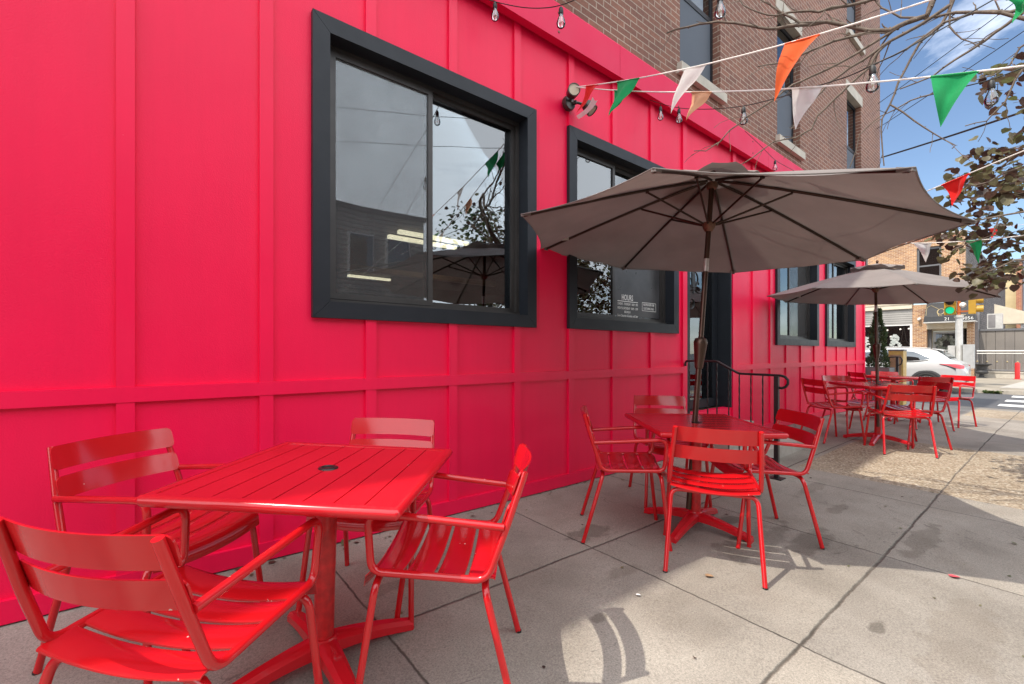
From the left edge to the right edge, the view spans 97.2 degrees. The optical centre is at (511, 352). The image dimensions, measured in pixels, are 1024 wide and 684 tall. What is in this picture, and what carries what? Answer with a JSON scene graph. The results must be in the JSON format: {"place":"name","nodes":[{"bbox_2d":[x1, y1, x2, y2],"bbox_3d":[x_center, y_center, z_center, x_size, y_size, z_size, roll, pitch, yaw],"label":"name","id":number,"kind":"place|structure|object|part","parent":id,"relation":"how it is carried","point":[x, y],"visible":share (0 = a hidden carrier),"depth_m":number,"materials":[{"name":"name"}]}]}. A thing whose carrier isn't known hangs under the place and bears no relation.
{"place":"outdoors","nodes":[
{"label":"outdoors","id":0,"kind":"place"},
{"bbox_2d":[0,402,1023,683],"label":"sidewalk","id":1,"kind":"structure","parent":0,"point":[872,592],"depth_m":2.31,"materials":[{"name":"concrete"}]},
{"bbox_2d":[32,428,262,683],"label":"patio armchair","id":2,"kind":"object","parent":1,"relation":"on","point":[210,532],"visible":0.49,"depth_m":1.81,"materials":[{"name":"red metal"}]},
{"bbox_2d":[0,508,322,683],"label":"patio armchair","id":3,"kind":"object","parent":1,"relation":"on","point":[122,605],"visible":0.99,"depth_m":1.07,"materials":[{"name":"red metal"}]},
{"bbox_2d":[135,441,452,683],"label":"patio table","id":4,"kind":"object","parent":1,"relation":"on","point":[327,484],"visible":0.95,"depth_m":1.60,"materials":[{"name":"red metal"}]},
{"bbox_2d":[295,418,437,629],"bbox_3d":[-0.664,0.774,2.221,0.526,0.819,0.575,1,0,2],"label":"patio armchair","id":5,"kind":"object","parent":1,"relation":"on","point":[408,426],"visible":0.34,"depth_m":2.44,"materials":[{"name":"red metal"}]},
{"bbox_2d":[0,0,879,625],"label":"corner building","id":6,"kind":"structure","parent":1,"relation":"on","point":[230,230],"depth_m":3.07,"materials":[{"name":"red paint"}]},
{"bbox_2d":[311,8,536,327],"bbox_3d":[-0.544,-1.117,3.286,1.771,1.817,0.195,0,0,-39],"label":"window","id":7,"kind":"structure","parent":6,"relation":"in","point":[502,129],"depth_m":3.24,"materials":[{"name":"black metal"}]},
{"bbox_2d":[489,0,574,28],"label":"string light","id":8,"kind":"object","parent":6,"relation":"hanging from","point":[560,10],"visible":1,"depth_m":3.12,"materials":[{"name":"clear glass"}]},
{"bbox_2d":[562,83,596,116],"bbox_3d":[0.584,-2.195,3.958,0.340,0.192,0.205,0,0,-39],"label":"security light","id":9,"kind":"object","parent":6,"relation":"attached to","point":[569,102],"visible":0.89,"depth_m":3.96,"materials":[{"name":"black metal"}]},
{"bbox_2d":[577,97,596,118],"bbox_3d":[0.638,-2.065,3.825,0.232,0.220,0.015,0,0,-29],"label":"loose pennant","id":10,"kind":"object","parent":9,"relation":"hanging from","point":[591,105],"visible":1,"depth_m":3.83,"materials":[{"name":"pink fabric"}]},
{"bbox_2d":[576,0,931,114],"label":"pennant string","id":11,"kind":"object","parent":9,"relation":"hanging from","point":[792,52],"visible":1,"depth_m":2.67,"materials":[{"name":"white fabric"}]},
{"bbox_2d":[578,65,1023,129],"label":"pennant string","id":12,"kind":"object","parent":9,"relation":"hanging from","point":[948,89],"visible":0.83,"depth_m":2.23,"materials":[{"name":"green fabric"}]},
{"bbox_2d":[567,125,678,333],"bbox_3d":[1.144,-1.120,4.648,1.782,1.811,0.195,0,0,-39],"label":"window","id":13,"kind":"structure","parent":6,"relation":"in","point":[599,296],"depth_m":4.50,"materials":[{"name":"black glass"}]},
{"bbox_2d":[677,0,726,104],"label":"sash window","id":14,"kind":"structure","parent":6,"relation":"in","point":[696,42],"depth_m":5.57,"materials":[{"name":"glass"}]},
{"bbox_2d":[687,272,731,413],"bbox_3d":[2.378,-0.420,5.748,1.116,2.290,0.312,0,0,-39],"label":"door","id":15,"kind":"structure","parent":6,"relation":"in","point":[718,313],"depth_m":5.99,"materials":[{"name":"black glass"}]},
{"bbox_2d":[745,131,793,170],"bbox_3d":[3.616,-2.613,6.204,2.098,0.236,0.059,0,0,-41],"label":"string light","id":16,"kind":"object","parent":6,"relation":"hanging from","point":[770,155],"visible":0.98,"depth_m":6.18,"materials":[{"name":"black rubber"}]},
{"bbox_2d":[776,0,805,160],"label":"sash window","id":17,"kind":"structure","parent":6,"relation":"in","point":[784,105],"depth_m":7.27,"materials":[{"name":"glass"}]},
{"bbox_2d":[775,265,818,345],"bbox_3d":[4.671,-1.010,7.494,1.803,1.790,0.195,0,0,-39],"label":"window","id":18,"kind":"structure","parent":6,"relation":"in","point":[797,324],"depth_m":7.68,"materials":[{"name":"glass"}]},
{"bbox_2d":[650,0,992,124],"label":"string light","id":19,"kind":"object","parent":6,"relation":"hanging from","point":[872,71],"visible":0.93,"depth_m":2.38,"materials":[{"name":"black metal"}]},
{"bbox_2d":[994,0,1023,22],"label":"pennant string","id":20,"kind":"object","parent":19,"relation":"hanging from","point":[1019,7],"visible":1,"depth_m":2.15,"materials":[{"name":"green fabric"}]},
{"bbox_2d":[825,261,855,346],"bbox_3d":[6.373,-1.004,8.868,1.743,1.782,0.195,0,0,-39],"label":"window","id":21,"kind":"structure","parent":6,"relation":"in","point":[840,320],"depth_m":9.12,"materials":[{"name":"grey glass"}]},
{"bbox_2d":[846,79,862,168],"bbox_3d":[6.989,-4.345,9.341,1.090,2.140,0.172,0,0,-39],"label":"sash window","id":22,"kind":"structure","parent":6,"relation":"in","point":[854,100],"depth_m":9.46,"materials":[{"name":"glass"}]},
{"bbox_2d":[846,0,864,55],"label":"sash window","id":23,"kind":"structure","parent":6,"relation":"in","point":[850,10],"depth_m":9.40,"materials":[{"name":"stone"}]},
{"bbox_2d":[878,4,1012,103],"bbox_3d":[8.226,-6.595,2.783,0.013,1.713,15.816,0,0,2],"label":"overhead wire","id":24,"kind":"object","parent":6,"relation":"attached to","point":[948,52],"visible":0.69,"depth_m":8.67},
{"bbox_2d":[877,31,1023,128],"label":"overhead wire","id":25,"kind":"object","parent":6,"relation":"attached to","point":[963,71],"visible":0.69,"depth_m":7.97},
{"bbox_2d":[355,443,530,683],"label":"patio armchair","id":26,"kind":"object","parent":1,"relation":"on","point":[396,559],"visible":0.87,"depth_m":1.55,"materials":[{"name":"red metal"}]},
{"bbox_2d":[580,405,672,550],"bbox_3d":[0.741,0.800,3.047,0.575,0.819,0.526,1,1,8],"label":"patio armchair","id":27,"kind":"object","parent":1,"relation":"on","point":[649,463],"visible":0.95,"depth_m":2.93,"materials":[{"name":"red metal"}]},
{"bbox_2d":[235,412,1023,667],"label":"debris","id":28,"kind":"object","parent":1,"relation":"on","point":[273,561],"visible":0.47,"depth_m":2.72,"materials":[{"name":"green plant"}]},
{"bbox_2d":[628,395,711,507],"bbox_3d":[1.295,0.797,3.758,0.526,0.819,0.575,1,1,1],"label":"patio armchair","id":29,"kind":"object","parent":1,"relation":"on","point":[659,400],"visible":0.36,"depth_m":3.98,"materials":[{"name":"red metal"}]},
{"bbox_2d":[625,413,788,543],"bbox_3d":[1.280,0.847,3.143,0.800,0.731,0.800,1,1,-1],"label":"patio table","id":30,"kind":"object","parent":1,"relation":"on","point":[660,424],"visible":0.8,"depth_m":3.09,"materials":[{"name":"red metal"}]},
{"bbox_2d":[520,162,976,508],"bbox_3d":[1.322,-0.117,3.160,2.574,2.413,2.574,5,-1,-39],"label":"patio umbrella","id":31,"kind":"object","parent":30,"relation":"on","point":[733,217],"visible":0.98,"depth_m":3.21,"materials":[{"name":"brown fabric"}]},
{"bbox_2d":[663,425,767,589],"bbox_3d":[1.170,0.813,2.654,0.526,0.819,0.575,1,1,19],"label":"patio armchair","id":32,"kind":"object","parent":1,"relation":"on","point":[746,486],"visible":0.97,"depth_m":2.48,"materials":[{"name":"red metal"}]},
{"bbox_2d":[684,360,788,480],"bbox_3d":[2.271,0.642,4.712,0.131,1.122,1.158,0,0,-33],"label":"handrail","id":33,"kind":"object","parent":1,"relation":"on","point":[777,388],"visible":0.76,"depth_m":4.47,"materials":[{"name":"black metal"}]},
{"bbox_2d":[707,420,804,457],"bbox_3d":[2.919,1.071,5.475,1.820,0.412,0.756,0,0,-39],"label":"stoop","id":34,"kind":"object","parent":1,"relation":"on","point":[786,450],"visible":0.14,"depth_m":5.10,"materials":[{"name":"concrete"}]},
{"bbox_2d":[704,408,824,549],"bbox_3d":[1.688,0.813,3.058,0.575,0.819,0.526,1,1,0],"label":"patio armchair","id":35,"kind":"object","parent":1,"relation":"on","point":[806,438],"visible":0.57,"depth_m":2.94,"materials":[{"name":"red metal"}]},
{"bbox_2d":[800,378,864,443],"bbox_3d":[4.250,0.765,6.024,0.575,0.819,0.526,1,1,-1],"label":"patio armchair","id":36,"kind":"object","parent":1,"relation":"on","point":[834,405],"visible":0.98,"depth_m":5.92,"materials":[{"name":"red metal"}]},
{"bbox_2d":[662,0,1023,298],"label":"street tree","id":37,"kind":"object","parent":1,"relation":"on","point":[1000,195],"visible":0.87,"depth_m":3.33,"materials":[{"name":"brown plant"}]},
{"bbox_2d":[912,235,1023,262],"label":"pennant string","id":38,"kind":"object","parent":37,"relation":"hanging from","point":[924,248],"visible":0.93,"depth_m":3.52,"materials":[{"name":"white fabric"}]},
{"bbox_2d":[927,150,1023,205],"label":"pennant string","id":39,"kind":"object","parent":37,"relation":"hanging from","point":[954,188],"visible":0.94,"depth_m":2.90,"materials":[{"name":"red fabric"}]},
{"bbox_2d":[973,224,1023,238],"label":"pennant string","id":40,"kind":"object","parent":37,"relation":"hanging from","point":[991,229],"visible":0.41,"depth_m":7.84,"materials":[{"name":"red fabric"}]},
{"bbox_2d":[822,375,874,433],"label":"patio armchair","id":41,"kind":"object","parent":1,"relation":"on","point":[855,401],"visible":0.68,"depth_m":6.75,"materials":[{"name":"red metal"}]},
{"bbox_2d":[845,372,897,421],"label":"patio armchair","id":42,"kind":"object","parent":1,"relation":"on","point":[856,374],"visible":0.42,"depth_m":7.89,"materials":[{"name":"red metal"}]},
{"bbox_2d":[828,381,916,446],"bbox_3d":[4.830,0.798,5.957,0.800,0.763,0.800,1,1,3],"label":"patio table","id":43,"kind":"object","parent":1,"relation":"on","point":[876,435],"visible":0.82,"depth_m":5.92,"materials":[{"name":"red metal"}]},
{"bbox_2d":[767,260,1007,426],"bbox_3d":[4.851,-0.131,6.023,2.432,2.218,2.420,3,-4,-5],"label":"patio umbrella","id":44,"kind":"object","parent":43,"relation":"on","point":[876,284],"visible":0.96,"depth_m":6.04,"materials":[{"name":"beige fabric"}]},
{"bbox_2d":[865,367,894,407],"bbox_3d":[8.126,0.769,10.027,0.500,0.885,0.500,0,0,-39],"label":"planter","id":45,"kind":"object","parent":1,"relation":"on","point":[868,370],"visible":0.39,"depth_m":9.89,"materials":[{"name":"grey paint"}]},
{"bbox_2d":[865,307,890,366],"bbox_3d":[8.128,-0.327,10.028,0.438,1.359,0.468,0,0,-14],"label":"conifer","id":46,"kind":"object","parent":45,"relation":"on","point":[884,356],"visible":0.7,"depth_m":9.97,"materials":[{"name":"green plant"}]},
{"bbox_2d":[874,356,902,403],"bbox_3d":[8.418,0.652,10.110,0.044,1.144,0.520,0,0,-39],"label":"corner railing","id":47,"kind":"object","parent":1,"relation":"on","point":[897,363],"visible":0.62,"depth_m":9.97,"materials":[{"name":"black metal"}]},
{"bbox_2d":[867,371,913,411],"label":"patio armchair","id":48,"kind":"object","parent":1,"relation":"on","point":[886,373],"visible":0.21,"depth_m":8.93,"materials":[{"name":"red metal"}]},
{"bbox_2d":[866,375,918,421],"bbox_3d":[6.705,0.795,7.945,0.800,0.762,0.800,2,0,1],"label":"patio table","id":49,"kind":"object","parent":1,"relation":"on","point":[891,377],"visible":0.48,"depth_m":7.79,"materials":[{"name":"red metal"}]},
{"bbox_2d":[863,385,938,458],"bbox_3d":[4.633,0.780,5.390,0.526,0.819,0.575,1,1,18],"label":"patio armchair","id":50,"kind":"object","parent":1,"relation":"on","point":[914,414],"visible":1,"depth_m":5.21,"materials":[{"name":"red metal"}]},
{"bbox_2d":[881,381,952,449],"bbox_3d":[5.128,0.780,5.762,0.575,0.819,0.526,1,1,1],"label":"patio armchair","id":51,"kind":"object","parent":1,"relation":"on","point":[943,386],"visible":0.62,"depth_m":5.62,"materials":[{"name":"red metal"}]},
{"bbox_2d":[893,377,954,431],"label":"patio armchair","id":52,"kind":"object","parent":1,"relation":"on","point":[943,379],"visible":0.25,"depth_m":6.85,"materials":[{"name":"red metal"}]},
{"bbox_2d":[919,375,977,427],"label":"patio armchair","id":53,"kind":"object","parent":1,"relation":"on","point":[963,378],"visible":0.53,"depth_m":7.33,"materials":[{"name":"red metal"}]},
{"bbox_2d":[714,0,725,19],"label":"string light","id":54,"kind":"object","parent":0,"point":[715,12],"visible":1,"depth_m":2.51,"materials":[{"name":"clear glass"}]},
{"bbox_2d":[888,349,906,405],"bbox_3d":[8.819,0.581,10.329,0.340,1.300,0.280,0,0,-39],"label":"post","id":55,"kind":"object","parent":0,"point":[902,353],"visible":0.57,"depth_m":10.21,"materials":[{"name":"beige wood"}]},
{"bbox_2d":[890,355,901,375],"bbox_3d":[8.692,0.291,10.227,0.009,0.480,0.200,0,0,-39],"label":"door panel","id":56,"kind":"structure","parent":55,"relation":"in","point":[893,360],"depth_m":10.23,"materials":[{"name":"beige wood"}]},
{"bbox_2d":[881,113,1021,157],"bbox_3d":[6.691,-3.009,4.026,0.034,3.162,13.717,0,0,17],"label":"overhead cable","id":57,"kind":"object","parent":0,"point":[1009,116],"visible":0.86,"depth_m":8.03,"materials":[{"name":"black metal"}]},
{"bbox_2d":[880,0,1023,304],"label":"sky","id":58,"kind":"structure","parent":0,"point":[902,133],"materials":[{"name":"blue"}]},
{"bbox_2d":[907,391,1023,410],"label":"road","id":59,"kind":"structure","parent":0,"point":[985,400],"depth_m":12.81,"materials":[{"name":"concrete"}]},
{"bbox_2d":[865,347,970,390],"bbox_3d":[14.383,0.616,17.448,1.911,1.667,4.628,0,0,-39],"label":"car","id":60,"kind":"object","parent":59,"relation":"on","point":[927,362],"visible":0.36,"depth_m":15.85,"materials":[{"name":"white paint"}]},
{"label":"side window","id":61,"kind":"part","parent":60,"relation":"part of","materials":[{"name":"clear glass"}]},
{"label":"rear window","id":62,"kind":"part","parent":60,"relation":"part of","materials":[{"name":"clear glass"}]},
{"bbox_2d":[942,388,1023,394],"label":"kerb","id":63,"kind":"structure","parent":59,"relation":"on","point":[1009,392],"depth_m":16.12,"materials":[{"name":"concrete"}]},
{"bbox_2d":[982,389,1003,393],"bbox_3d":[16.915,1.381,15.890,0.288,0.157,0.538,0,0,-39],"label":"weed patch","id":64,"kind":"object","parent":59,"relation":"on","point":[993,391],"visible":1,"depth_m":15.84,"materials":[{"name":"green plant"}]},
{"bbox_2d":[1005,268,1015,327],"bbox_3d":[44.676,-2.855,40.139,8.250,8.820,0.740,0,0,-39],"label":"yellow house","id":65,"kind":"structure","parent":59,"relation":"on","point":[1010,298],"depth_m":37.65,"materials":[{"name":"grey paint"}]},
{"bbox_2d":[998,404,1023,406],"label":"crosswalk stripe","id":66,"kind":"object","parent":59,"relation":"on","point":[1011,405],"visible":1,"depth_m":11.68,"materials":[{"name":"white paint"}]},
{"bbox_2d":[1006,400,1023,401],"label":"crosswalk stripe","id":67,"kind":"object","parent":59,"relation":"on","point":[1014,401],"visible":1,"depth_m":12.82,"materials":[{"name":"white paint"}]},
{"bbox_2d":[1016,258,1023,327],"bbox_3d":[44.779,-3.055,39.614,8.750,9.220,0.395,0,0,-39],"label":"brick row house","id":68,"kind":"structure","parent":59,"relation":"on","point":[1019,298],"depth_m":36.98,"materials":[{"name":"orange brick"}]},
{"bbox_2d":[1023,263,1023,310],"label":"blue house","id":69,"kind":"structure","parent":59,"relation":"on","point":[1023,291],"depth_m":37.76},
{"bbox_2d":[930,67,1023,106],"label":"string light","id":70,"kind":"object","parent":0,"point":[991,85],"visible":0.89,"depth_m":2.45,"materials":[{"name":"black glass"}]},
{"bbox_2d":[953,378,1023,390],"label":"sidewalk","id":71,"kind":"structure","parent":0,"point":[990,383],"depth_m":18.58,"materials":[{"name":"concrete"}]},
{"bbox_2d":[865,229,1004,375],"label":"brick shop","id":72,"kind":"structure","parent":71,"relation":"on","point":[930,325],"depth_m":24.05,"materials":[{"name":"brick"}]},
{"bbox_2d":[865,324,911,349],"bbox_3d":[19.633,-0.470,27.006,0.477,2.150,6.625,0,0,-39],"label":"shop window","id":73,"kind":"structure","parent":72,"relation":"in","point":[904,343],"depth_m":24.79,"materials":[{"name":"white paint"}]},
{"bbox_2d":[917,246,940,275],"bbox_3d":[22.035,-4.580,23.841,0.080,1.970,0.970,0,0,-39],"label":"window","id":74,"kind":"structure","parent":72,"relation":"in","point":[931,266],"depth_m":23.81,"materials":[{"name":"black glass"}]},
{"bbox_2d":[933,331,954,351],"bbox_3d":[22.584,0.047,23.525,0.201,2.324,0.970,0,0,-39],"label":"window","id":75,"kind":"structure","parent":72,"relation":"in","point":[941,339],"depth_m":23.59,"materials":[{"name":"glass"}]},
{"bbox_2d":[944,299,983,368],"bbox_3d":[17.389,-0.593,17.385,0.500,3.805,1.081,0,0,-39],"label":"traffic signal","id":76,"kind":"object","parent":71,"relation":"on","point":[960,350],"visible":0.52,"depth_m":17.41,"materials":[{"name":"yellow"}]},
{"bbox_2d":[975,364,991,377],"bbox_3d":[22.611,0.904,21.742,0.720,0.730,0.713,0,0,-39],"label":"urn","id":77,"kind":"object","parent":71,"relation":"on","point":[981,370],"visible":0.77,"depth_m":21.60,"materials":[{"name":"black metal"}]},
{"bbox_2d":[976,371,1023,378],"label":"garden wall","id":78,"kind":"structure","parent":71,"relation":"on","point":[992,374],"depth_m":21.47,"materials":[{"name":"concrete"}]},
{"bbox_2d":[976,350,1023,370],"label":"yard railing","id":79,"kind":"object","parent":78,"relation":"on","point":[1002,357],"visible":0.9,"depth_m":21.51,"materials":[{"name":"white metal"}]},
{"bbox_2d":[979,328,1023,371],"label":"yard fence","id":80,"kind":"object","parent":71,"relation":"on","point":[1003,339],"visible":0.67,"depth_m":22.15,"materials":[{"name":"grey paint"}]},
{"bbox_2d":[987,313,1002,328],"bbox_3d":[24.372,-1.496,22.777,0.560,0.910,0.520,0,0,-39],"label":"air conditioner","id":81,"kind":"object","parent":80,"relation":"on","point":[995,321],"visible":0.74,"depth_m":22.58,"materials":[{"name":"grey metal"}]},
{"bbox_2d":[994,304,1023,327],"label":"awning","id":82,"kind":"object","parent":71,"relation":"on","point":[1011,316],"visible":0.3,"depth_m":24.21,"materials":[{"name":"beige fabric"}]},
{"bbox_2d":[999,381,1023,388],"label":"paving slab","id":83,"kind":"structure","parent":71,"relation":"on","point":[1019,385],"depth_m":17.16,"materials":[{"name":"concrete"}]},
{"bbox_2d":[1015,362,1019,378],"bbox_3d":[23.148,0.838,20.678,0.260,0.770,0.260,0,0,-39],"label":"bollard","id":84,"kind":"object","parent":71,"relation":"on","point":[1017,370],"visible":0.87,"depth_m":20.62,"materials":[{"name":"red paint"}]}
]}

